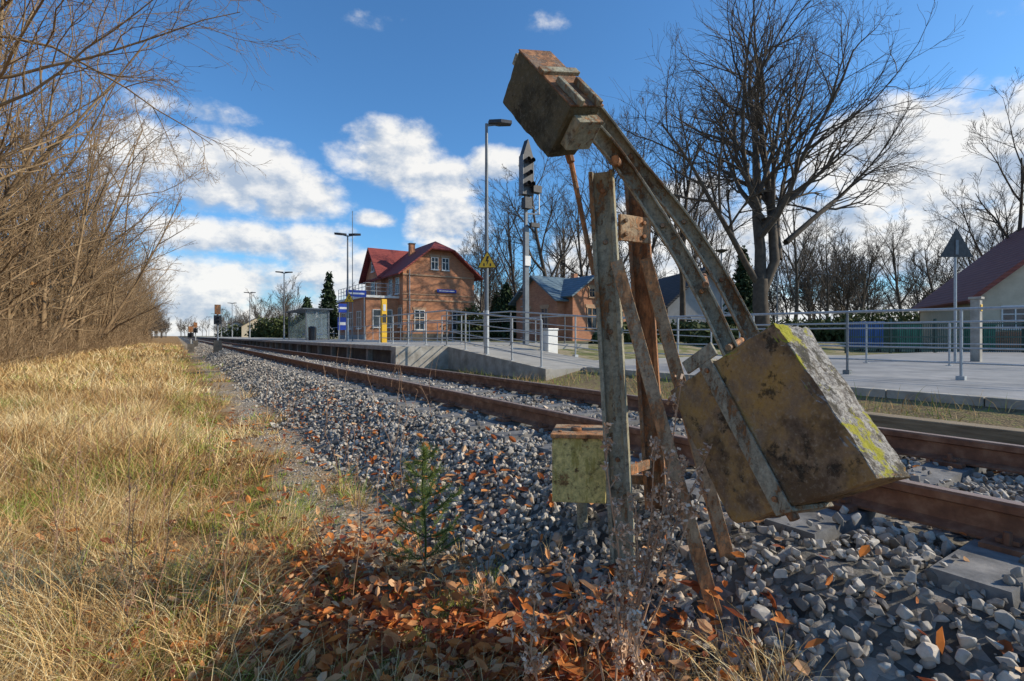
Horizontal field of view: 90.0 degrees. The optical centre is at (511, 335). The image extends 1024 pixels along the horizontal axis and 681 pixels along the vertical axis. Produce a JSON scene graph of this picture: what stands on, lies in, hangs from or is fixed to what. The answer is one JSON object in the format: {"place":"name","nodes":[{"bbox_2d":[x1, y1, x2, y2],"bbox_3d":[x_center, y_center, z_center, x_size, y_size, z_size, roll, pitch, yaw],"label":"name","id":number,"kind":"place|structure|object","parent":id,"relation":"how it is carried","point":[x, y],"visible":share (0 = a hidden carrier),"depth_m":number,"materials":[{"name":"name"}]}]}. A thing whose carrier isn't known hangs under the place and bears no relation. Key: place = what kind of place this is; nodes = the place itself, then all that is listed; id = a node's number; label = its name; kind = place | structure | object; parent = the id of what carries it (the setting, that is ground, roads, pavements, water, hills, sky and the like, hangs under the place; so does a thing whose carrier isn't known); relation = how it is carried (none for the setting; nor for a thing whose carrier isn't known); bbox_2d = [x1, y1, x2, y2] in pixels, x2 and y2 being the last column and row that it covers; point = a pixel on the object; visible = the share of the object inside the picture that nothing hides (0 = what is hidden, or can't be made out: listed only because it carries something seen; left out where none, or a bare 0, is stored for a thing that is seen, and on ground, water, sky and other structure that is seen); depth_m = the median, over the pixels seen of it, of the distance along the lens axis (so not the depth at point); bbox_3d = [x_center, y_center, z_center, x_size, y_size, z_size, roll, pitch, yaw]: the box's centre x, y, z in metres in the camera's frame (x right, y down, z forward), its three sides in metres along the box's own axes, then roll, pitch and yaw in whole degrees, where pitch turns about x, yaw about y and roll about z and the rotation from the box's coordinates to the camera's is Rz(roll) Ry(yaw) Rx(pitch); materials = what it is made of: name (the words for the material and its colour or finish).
{"place":"outdoors","nodes":[
{"label":"outdoors","id":0,"kind":"place"},
{"bbox_2d":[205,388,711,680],"bbox_3d":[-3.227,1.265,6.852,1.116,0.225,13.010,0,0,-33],"label":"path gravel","id":1,"kind":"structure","parent":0,"point":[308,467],"depth_m":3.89,"materials":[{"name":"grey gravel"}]},
{"bbox_2d":[0,336,1023,680],"bbox_3d":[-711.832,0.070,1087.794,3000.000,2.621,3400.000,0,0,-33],"label":"ground","id":2,"kind":"structure","parent":0,"point":[870,670],"depth_m":2.86,"materials":[{"name":"soil"}]},
{"bbox_2d":[0,150,51,314],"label":"bare tree","id":3,"kind":"object","parent":2,"relation":"on","point":[1,294],"visible":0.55,"depth_m":18.00,"materials":[{"name":"brown plant"}]},
{"bbox_2d":[0,127,64,280],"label":"bare tree","id":4,"kind":"object","parent":2,"relation":"on","point":[16,236],"visible":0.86,"depth_m":16.36,"materials":[{"name":"brown plant"}]},
{"bbox_2d":[0,10,86,196],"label":"bare tree","id":5,"kind":"object","parent":2,"relation":"on","point":[1,67],"visible":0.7,"depth_m":11.26,"materials":[{"name":"brown plant"}]},
{"bbox_2d":[0,30,88,223],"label":"bare tree","id":6,"kind":"object","parent":2,"relation":"on","point":[21,110],"visible":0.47,"depth_m":17.59,"materials":[{"name":"brown plant"}]},
{"bbox_2d":[0,0,121,301],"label":"bare tree","id":7,"kind":"object","parent":2,"relation":"on","point":[11,142],"visible":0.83,"depth_m":16.42,"materials":[{"name":"brown plant"}]},
{"bbox_2d":[0,1,128,298],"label":"bare tree","id":8,"kind":"object","parent":2,"relation":"on","point":[30,86],"visible":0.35,"depth_m":21.73,"materials":[{"name":"brown plant"}]},
{"bbox_2d":[0,84,129,323],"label":"bare tree","id":9,"kind":"object","parent":2,"relation":"on","point":[2,91],"visible":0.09,"depth_m":34.77,"materials":[{"name":"brown plant"}]},
{"bbox_2d":[0,72,131,338],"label":"bare tree","id":10,"kind":"object","parent":2,"relation":"on","point":[69,199],"visible":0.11,"depth_m":31.53,"materials":[{"name":"brown plant"}]},
{"bbox_2d":[0,58,139,348],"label":"bare tree","id":11,"kind":"object","parent":2,"relation":"on","point":[10,292],"visible":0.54,"depth_m":20.97,"materials":[{"name":"brown plant"}]},
{"bbox_2d":[0,195,154,369],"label":"undergrowth thicket","id":12,"kind":"object","parent":2,"relation":"on","point":[15,348],"visible":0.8,"depth_m":24.64,"materials":[{"name":"brown plant"}]},
{"bbox_2d":[0,0,155,327],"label":"bare tree","id":13,"kind":"object","parent":2,"relation":"on","point":[84,140],"visible":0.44,"depth_m":26.35,"materials":[{"name":"brown plant"}]},
{"bbox_2d":[8,165,159,335],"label":"bare tree","id":14,"kind":"object","parent":2,"relation":"on","point":[119,280],"visible":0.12,"depth_m":46.50,"materials":[{"name":"brown plant"}]},
{"bbox_2d":[0,25,178,356],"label":"bare tree","id":15,"kind":"object","parent":2,"relation":"on","point":[62,315],"visible":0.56,"depth_m":26.05,"materials":[{"name":"brown plant"}]},
{"bbox_2d":[43,154,136,341],"bbox_3d":[-34.073,-6.367,40.072,8.203,15.622,13.483,0,0,-35],"label":"bare tree","id":16,"kind":"object","parent":2,"relation":"on","point":[89,222],"visible":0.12,"depth_m":39.15,"materials":[{"name":"brown plant"}]},
{"bbox_2d":[40,140,148,342],"bbox_3d":[-28.696,-6.011,34.631,6.666,14.794,6.852,0,0,-45],"label":"bare tree","id":17,"kind":"object","parent":2,"relation":"on","point":[99,189],"visible":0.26,"depth_m":35.09,"materials":[{"name":"brown plant"}]},
{"bbox_2d":[0,33,190,352],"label":"bare tree","id":18,"kind":"object","parent":2,"relation":"on","point":[50,245],"visible":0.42,"depth_m":27.91,"materials":[{"name":"brown plant"}]},
{"bbox_2d":[0,0,199,320],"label":"bare tree","id":19,"kind":"object","parent":2,"relation":"on","point":[15,184],"visible":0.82,"depth_m":18.15,"materials":[{"name":"brown plant"}]},
{"bbox_2d":[58,146,147,344],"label":"bare tree","id":20,"kind":"object","parent":2,"relation":"on","point":[108,264],"visible":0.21,"depth_m":44.04,"materials":[{"name":"brown plant"}]},
{"bbox_2d":[5,69,202,343],"bbox_3d":[-26.071,-7.897,31.681,11.706,18.863,8.613,0,0,-30],"label":"bare tree","id":21,"kind":"object","parent":2,"relation":"on","point":[77,239],"visible":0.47,"depth_m":31.56,"materials":[{"name":"brown plant"}]},
{"bbox_2d":[67,205,146,331],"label":"bare tree","id":22,"kind":"object","parent":2,"relation":"on","point":[120,284],"visible":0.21,"depth_m":49.35,"materials":[{"name":"brown plant"}]},
{"bbox_2d":[1,61,222,353],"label":"bare tree","id":23,"kind":"object","parent":2,"relation":"on","point":[99,253],"visible":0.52,"depth_m":31.40,"materials":[{"name":"brown plant"}]},
{"bbox_2d":[69,171,166,332],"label":"bare tree","id":24,"kind":"object","parent":2,"relation":"on","point":[149,292],"visible":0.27,"depth_m":52.65,"materials":[{"name":"brown plant"}]},
{"bbox_2d":[77,68,198,348],"bbox_3d":[-28.804,-8.485,38.816,8.771,20.054,11.920,0,0,-27],"label":"bare tree","id":25,"kind":"object","parent":2,"relation":"on","point":[114,316],"visible":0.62,"depth_m":39.54,"materials":[{"name":"brown plant"}]},
{"bbox_2d":[134,278,176,336],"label":"bare tree","id":26,"kind":"object","parent":2,"relation":"on","point":[146,328],"visible":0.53,"depth_m":87.13,"materials":[{"name":"brown plant"}]},
{"bbox_2d":[0,0,318,186],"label":"overhanging bare tree","id":27,"kind":"object","parent":2,"relation":"on","point":[7,63],"visible":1,"depth_m":8.33,"materials":[{"name":"brown plant"}]},
{"bbox_2d":[213,305,221,352],"bbox_3d":[-17.707,-0.404,30.802,0.440,2.950,0.460,0,0,-33],"label":"dwarf signal","id":28,"kind":"object","parent":2,"relation":"on","point":[217,345],"visible":0.91,"depth_m":30.71,"materials":[{"name":"metal"}]},
{"bbox_2d":[1,345,491,675],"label":"dead stalks","id":29,"kind":"object","parent":2,"relation":"on","point":[129,527],"visible":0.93,"depth_m":2.95,"materials":[{"name":"beige plant"}]},
{"bbox_2d":[214,323,280,336],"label":"bush","id":30,"kind":"object","parent":2,"relation":"on","point":[237,333],"visible":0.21,"depth_m":149.49,"materials":[{"name":"green plant"}]},
{"bbox_2d":[244,315,327,337],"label":"bush","id":31,"kind":"object","parent":2,"relation":"on","point":[272,327],"visible":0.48,"depth_m":99.02,"materials":[{"name":"green plant"}]},
{"bbox_2d":[286,296,327,338],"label":"conifer tree","id":32,"kind":"object","parent":2,"relation":"on","point":[299,330],"visible":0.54,"depth_m":65.30,"materials":[{"name":"green plant"}]},
{"bbox_2d":[313,271,338,338],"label":"conifer tree","id":33,"kind":"object","parent":2,"relation":"on","point":[328,295],"visible":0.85,"depth_m":57.48,"materials":[{"name":"green plant"}]},
{"bbox_2d":[334,232,360,340],"bbox_3d":[-9.321,-2.710,29.036,1.432,6.220,0.355,0,0,-15],"label":"platform lamp","id":34,"kind":"object","parent":2,"relation":"on","point":[347,318],"visible":0.87,"depth_m":28.99,"materials":[{"name":"metal"}]},
{"bbox_2d":[194,337,587,366],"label":"station platform","id":35,"kind":"structure","parent":2,"relation":"on","point":[376,351],"depth_m":20.73,"materials":[{"name":"concrete"}]},
{"bbox_2d":[285,308,333,339],"bbox_3d":[-16.456,-0.875,41.218,2.200,2.370,7.600,0,0,-33],"label":"platform shelter","id":36,"kind":"object","parent":35,"relation":"on","point":[308,310],"visible":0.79,"depth_m":39.72,"materials":[{"name":"paint"}]},
{"bbox_2d":[381,299,386,341],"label":"ticket column","id":37,"kind":"structure","parent":35,"relation":"on","point":[383,319],"depth_m":23.93,"materials":[{"name":"yellow metal"}]},
{"bbox_2d":[379,310,446,345],"bbox_3d":[-3.806,-0.212,18.782,0.120,1.224,6.520,0,0,-33],"label":"platform railing","id":38,"kind":"object","parent":35,"relation":"on","point":[408,331],"visible":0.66,"depth_m":17.88,"materials":[{"name":"metal"}]},
{"bbox_2d":[446,310,541,366],"bbox_3d":[-0.684,0.008,14.013,0.120,1.644,5.120,0,0,-33],"label":"platform railing","id":39,"kind":"object","parent":35,"relation":"on","point":[511,342],"visible":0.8,"depth_m":13.31,"materials":[{"name":"metal"}]},
{"bbox_2d":[316,316,711,343],"bbox_3d":[-8.232,-0.072,36.431,1.002,1.504,50.132,0,0,-34],"label":"platform railing","id":40,"kind":"object","parent":35,"relation":"on","point":[564,329],"visible":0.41,"depth_m":24.83,"materials":[{"name":"metal"}]},
{"bbox_2d":[441,306,1023,379],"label":"platform railing","id":41,"kind":"object","parent":35,"relation":"on","point":[960,362],"visible":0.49,"depth_m":9.93,"materials":[{"name":"metal"}]},
{"bbox_2d":[339,249,473,339],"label":"walls","id":42,"kind":"structure","parent":2,"relation":"on","point":[431,285],"depth_m":47.57,"materials":[{"name":"brick"}]},
{"bbox_2d":[341,254,462,330],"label":"windows","id":43,"kind":"structure","parent":42,"relation":"attached to","point":[434,266],"depth_m":47.38,"materials":[{"name":"white glass"}]},
{"bbox_2d":[337,269,474,339],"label":"trim","id":44,"kind":"structure","parent":42,"relation":"attached to","point":[405,336],"depth_m":47.13,"materials":[{"name":"brick"}]},
{"bbox_2d":[359,241,483,283],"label":"roof","id":45,"kind":"structure","parent":42,"relation":"on","point":[386,263],"depth_m":50.13,"materials":[{"name":"red tile"}]},
{"bbox_2d":[381,441,466,567],"bbox_3d":[-0.484,0.958,2.851,0.475,0.763,0.530,0,0,26],"label":"pine sapling","id":46,"kind":"object","parent":2,"relation":"on","point":[424,457],"visible":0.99,"depth_m":2.85,"materials":[{"name":"green plant"}]},
{"bbox_2d":[455,302,483,339],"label":"bush","id":47,"kind":"object","parent":2,"relation":"on","point":[475,327],"visible":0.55,"depth_m":48.80,"materials":[{"name":"green plant"}]},
{"bbox_2d":[457,216,512,317],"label":"bare tree","id":48,"kind":"object","parent":2,"relation":"on","point":[481,270],"visible":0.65,"depth_m":62.73,"materials":[{"name":"brown plant"}]},
{"bbox_2d":[484,119,511,353],"bbox_3d":[-0.461,-2.730,14.594,0.894,6.820,0.355,0,0,-15],"label":"platform lamp","id":49,"kind":"object","parent":2,"relation":"on","point":[498,122],"visible":0.77,"depth_m":14.48,"materials":[{"name":"metal"}]},
{"bbox_2d":[489,282,515,339],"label":"conifer tree","id":50,"kind":"object","parent":2,"relation":"on","point":[506,296],"visible":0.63,"depth_m":44.35,"materials":[{"name":"green plant"}]},
{"bbox_2d":[411,346,598,380],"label":"access ramp","id":51,"kind":"structure","parent":2,"relation":"on","point":[499,362],"depth_m":14.20,"materials":[{"name":"concrete"}]},
{"bbox_2d":[465,178,551,296],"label":"bare tree","id":52,"kind":"object","parent":2,"relation":"on","point":[512,266],"visible":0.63,"depth_m":51.10,"materials":[{"name":"brown plant"}]},
{"bbox_2d":[0,342,1021,680],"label":"dry grass","id":53,"kind":"structure","parent":2,"relation":"on","point":[30,456],"depth_m":3.36,"materials":[{"name":"beige plant"}]},
{"bbox_2d":[1,386,1023,680],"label":"fallen leaves","id":54,"kind":"object","parent":2,"relation":"on","point":[475,646],"visible":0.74,"depth_m":2.20,"materials":[{"name":"brown plant"}]},
{"bbox_2d":[471,149,589,276],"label":"bare tree","id":55,"kind":"object","parent":2,"relation":"on","point":[534,231],"visible":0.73,"depth_m":43.06,"materials":[{"name":"brown plant"}]},
{"bbox_2d":[519,139,541,343],"bbox_3d":[0.678,-3.295,18.478,0.744,7.550,0.502,0,0,-33],"label":"railway signal","id":56,"kind":"object","parent":2,"relation":"on","point":[528,187],"visible":0.98,"depth_m":18.41,"materials":[{"name":"paint"}]},
{"bbox_2d":[518,189,583,277],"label":"bare tree","id":57,"kind":"object","parent":2,"relation":"on","point":[563,274],"visible":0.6,"depth_m":59.27,"materials":[{"name":"brown plant"}]},
{"bbox_2d":[508,274,630,340],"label":"brick outbuilding","id":58,"kind":"structure","parent":2,"relation":"on","point":[574,294],"depth_m":39.38,"materials":[{"name":"orange brick"}]},
{"bbox_2d":[529,285,623,329],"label":"windows","id":59,"kind":"structure","parent":58,"relation":"in","point":[591,308],"depth_m":39.46,"materials":[{"name":"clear glass"}]},
{"bbox_2d":[128,212,1023,337],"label":"distant tree line","id":60,"kind":"object","parent":2,"relation":"on","point":[845,295],"visible":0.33,"depth_m":86.48,"materials":[{"name":"brown plant"}]},
{"bbox_2d":[529,144,627,276],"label":"bare tree","id":61,"kind":"object","parent":2,"relation":"on","point":[578,248],"visible":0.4,"depth_m":58.82,"materials":[{"name":"brown plant"}]},
{"bbox_2d":[550,424,643,529],"bbox_3d":[0.471,0.882,2.721,0.520,0.803,0.296,0,0,7],"label":"trackside junction box","id":62,"kind":"object","parent":2,"relation":"on","point":[578,476],"visible":0.73,"depth_m":2.61,"materials":[{"name":"green metal"}]},
{"bbox_2d":[183,337,1023,610],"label":"railway track","id":63,"kind":"structure","parent":2,"relation":"on","point":[993,551],"depth_m":3.33,"materials":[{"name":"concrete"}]},
{"bbox_2d":[503,373,712,680],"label":"dry seed weed","id":64,"kind":"object","parent":2,"relation":"on","point":[631,614],"visible":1,"depth_m":1.83,"materials":[{"name":"brown plant"}]},
{"bbox_2d":[194,343,1023,680],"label":"ballast gravel","id":65,"kind":"structure","parent":2,"relation":"on","point":[900,541],"depth_m":2.50,"materials":[{"name":"grey gravel"}]},
{"bbox_2d":[558,99,662,272],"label":"bare tree","id":66,"kind":"object","parent":2,"relation":"on","point":[619,191],"visible":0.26,"depth_m":48.29,"materials":[{"name":"brown plant"}]},
{"bbox_2d":[605,78,700,252],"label":"bare tree","id":67,"kind":"object","parent":2,"relation":"on","point":[654,240],"visible":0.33,"depth_m":50.38,"materials":[{"name":"brown plant"}]},
{"bbox_2d":[670,319,708,341],"bbox_3d":[11.917,-0.170,33.959,4.589,1.876,4.598,0,0,0],"label":"bush","id":68,"kind":"object","parent":2,"relation":"on","point":[689,325],"visible":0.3,"depth_m":32.99,"materials":[{"name":"green plant"}]},
{"bbox_2d":[657,272,729,327],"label":"walls","id":69,"kind":"structure","parent":2,"relation":"on","point":[692,307],"depth_m":45.81,"materials":[{"name":"grey paint"}]},
{"bbox_2d":[658,267,708,308],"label":"roof","id":70,"kind":"structure","parent":69,"relation":"on","point":[670,288],"depth_m":48.17,"materials":[{"name":"metal"}]},
{"bbox_2d":[623,53,776,322],"bbox_3d":[13.649,-9.810,38.819,9.765,21.175,8.682,0,0,-19],"label":"bare tree","id":71,"kind":"object","parent":2,"relation":"on","point":[682,285],"visible":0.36,"depth_m":39.24,"materials":[{"name":"brown plant"}]},
{"bbox_2d":[503,49,910,620],"bbox_3d":[0.742,0.031,2.087,1.014,2.538,1.413,0,0,-40],"label":"signal wire tensioner","id":72,"kind":"object","parent":2,"relation":"on","point":[777,417],"visible":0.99,"depth_m":2.10,"materials":[{"name":"metal"}]},
{"bbox_2d":[663,165,750,267],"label":"bare tree","id":73,"kind":"object","parent":2,"relation":"on","point":[694,256],"visible":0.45,"depth_m":54.38,"materials":[{"name":"brown plant"}]},
{"bbox_2d":[677,176,752,270],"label":"bare tree","id":74,"kind":"object","parent":2,"relation":"on","point":[729,253],"visible":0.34,"depth_m":61.77,"materials":[{"name":"brown plant"}]},
{"bbox_2d":[596,355,849,364],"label":"station footpath","id":75,"kind":"structure","parent":2,"relation":"on","point":[633,361],"depth_m":15.92,"materials":[{"name":"grey concrete"}]},
{"bbox_2d":[542,328,558,353],"bbox_3d":[1.222,0.265,16.395,0.440,1.010,0.340,0,0,-33],"label":"utility cabinet","id":76,"kind":"object","parent":75,"relation":"on","point":[551,340],"visible":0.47,"depth_m":16.27,"materials":[{"name":"white metal"}]},
{"bbox_2d":[682,323,766,347],"bbox_3d":[10.147,0.108,23.943,4.030,1.526,4.542,0,0,0],"label":"bush","id":77,"kind":"object","parent":2,"relation":"on","point":[700,340],"visible":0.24,"depth_m":23.30,"materials":[{"name":"green plant"}]},
{"bbox_2d":[723,245,752,324],"bbox_3d":[17.185,-3.073,38.046,3.404,7.244,3.314,0,0,24],"label":"conifer tree","id":78,"kind":"object","parent":2,"relation":"on","point":[743,283],"visible":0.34,"depth_m":37.60,"materials":[{"name":"green plant"}]},
{"bbox_2d":[591,0,983,330],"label":"bare tree","id":79,"kind":"object","parent":2,"relation":"on","point":[763,190],"visible":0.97,"depth_m":29.22,"materials":[{"name":"brown plant"}]},
{"bbox_2d":[583,350,1023,398],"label":"paved forecourt","id":80,"kind":"structure","parent":2,"relation":"on","point":[997,381],"depth_m":10.21,"materials":[{"name":"grey concrete"}]},
{"bbox_2d":[587,367,1023,409],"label":"kerb","id":81,"kind":"structure","parent":80,"relation":"on","point":[909,394],"depth_m":6.46,"materials":[{"name":"concrete"}]},
{"bbox_2d":[968,296,984,361],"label":"gate pillar","id":82,"kind":"structure","parent":80,"relation":"on","point":[976,338],"depth_m":14.93,"materials":[{"name":"concrete"}]},
{"bbox_2d":[964,324,996,350],"bbox_3d":[23.700,0.151,26.041,1.080,1.522,0.997,0,0,0],"label":"green waste container","id":83,"kind":"object","parent":80,"relation":"on","point":[982,335],"visible":0.2,"depth_m":25.60,"materials":[{"name":"black paint"}]},
{"bbox_2d":[765,145,844,320],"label":"bare tree","id":84,"kind":"object","parent":2,"relation":"on","point":[797,276],"visible":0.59,"depth_m":58.57,"materials":[{"name":"brown plant"}]},
{"bbox_2d":[797,198,869,318],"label":"bare tree","id":85,"kind":"object","parent":2,"relation":"on","point":[828,288],"visible":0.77,"depth_m":64.93,"materials":[{"name":"brown plant"}]},
{"bbox_2d":[807,318,872,341],"bbox_3d":[21.838,-0.239,33.906,5.418,2.031,4.584,0,0,0],"label":"bush","id":86,"kind":"object","parent":2,"relation":"on","point":[828,335],"visible":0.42,"depth_m":33.23,"materials":[{"name":"green plant"}]},
{"bbox_2d":[849,322,882,351],"bbox_3d":[17.900,0.101,25.941,1.280,1.622,0.997,0,0,0],"label":"blue waste container","id":87,"kind":"object","parent":2,"relation":"on","point":[856,333],"visible":0.27,"depth_m":25.50,"materials":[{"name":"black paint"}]},
{"bbox_2d":[825,307,919,321],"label":"bush","id":88,"kind":"object","parent":2,"relation":"on","point":[877,317],"visible":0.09,"depth_m":43.71,"materials":[{"name":"green plant"}]},
{"bbox_2d":[839,219,913,319],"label":"bare tree","id":89,"kind":"object","parent":2,"relation":"on","point":[863,281],"visible":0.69,"depth_m":69.40,"materials":[{"name":"brown plant"}]},
{"bbox_2d":[739,320,1023,365],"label":"platform railing","id":90,"kind":"object","parent":2,"relation":"on","point":[949,343],"visible":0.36,"depth_m":13.33,"materials":[{"name":"metal"}]},
{"bbox_2d":[854,211,937,315],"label":"bare tree","id":91,"kind":"object","parent":2,"relation":"on","point":[894,262],"visible":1,"depth_m":59.78,"materials":[{"name":"brown plant"}]},
{"bbox_2d":[884,324,922,351],"bbox_3d":[19.650,0.126,25.741,1.380,1.572,0.997,0,0,0],"label":"green waste container","id":92,"kind":"object","parent":2,"relation":"on","point":[886,334],"visible":0.3,"depth_m":25.30,"materials":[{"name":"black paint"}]},
{"bbox_2d":[890,204,971,294],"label":"bare tree","id":93,"kind":"object","parent":2,"relation":"on","point":[926,260],"visible":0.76,"depth_m":64.01,"materials":[{"name":"brown plant"}]},
{"bbox_2d":[844,319,1023,352],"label":"green metal fence","id":94,"kind":"object","parent":2,"relation":"on","point":[934,336],"visible":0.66,"depth_m":22.99,"materials":[{"name":"green metal"}]},
{"bbox_2d":[866,412,1023,444],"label":"timber edging","id":95,"kind":"object","parent":2,"relation":"on","point":[1002,434],"visible":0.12,"depth_m":4.91,"materials":[{"name":"grey wood"}]},
{"bbox_2d":[940,228,972,361],"bbox_3d":[12.150,-1.037,14.020,0.920,3.834,0.100,0,0,0],"label":"road sign back","id":96,"kind":"object","parent":2,"relation":"on","point":[956,247],"visible":0.81,"depth_m":13.99,"materials":[{"name":"metal"}]},
{"bbox_2d":[920,265,1023,350],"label":"walls","id":97,"kind":"structure","parent":2,"relation":"on","point":[1009,290],"depth_m":26.79,"materials":[{"name":"beige paint"}]},
{"bbox_2d":[911,227,1023,308],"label":"roof","id":98,"kind":"structure","parent":97,"relation":"on","point":[992,267],"depth_m":30.19,"materials":[{"name":"brown tile"}]},
{"bbox_2d":[1000,305,1023,329],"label":"windows","id":99,"kind":"structure","parent":97,"relation":"attached to","point":[1012,314],"depth_m":26.50,"materials":[{"name":"white glass"}]},
{"bbox_2d":[921,68,1023,260],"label":"bare tree","id":100,"kind":"object","parent":2,"relation":"on","point":[1019,221],"visible":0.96,"depth_m":33.73,"materials":[{"name":"brown plant"}]},
{"bbox_2d":[929,190,1015,268],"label":"bare tree","id":101,"kind":"object","parent":2,"relation":"on","point":[974,250],"visible":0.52,"depth_m":57.76,"materials":[{"name":"brown plant"}]},
{"bbox_2d":[0,0,1023,335],"label":"sky","id":102,"kind":"structure","parent":0,"point":[386,127],"materials":[{"name":"blue"}]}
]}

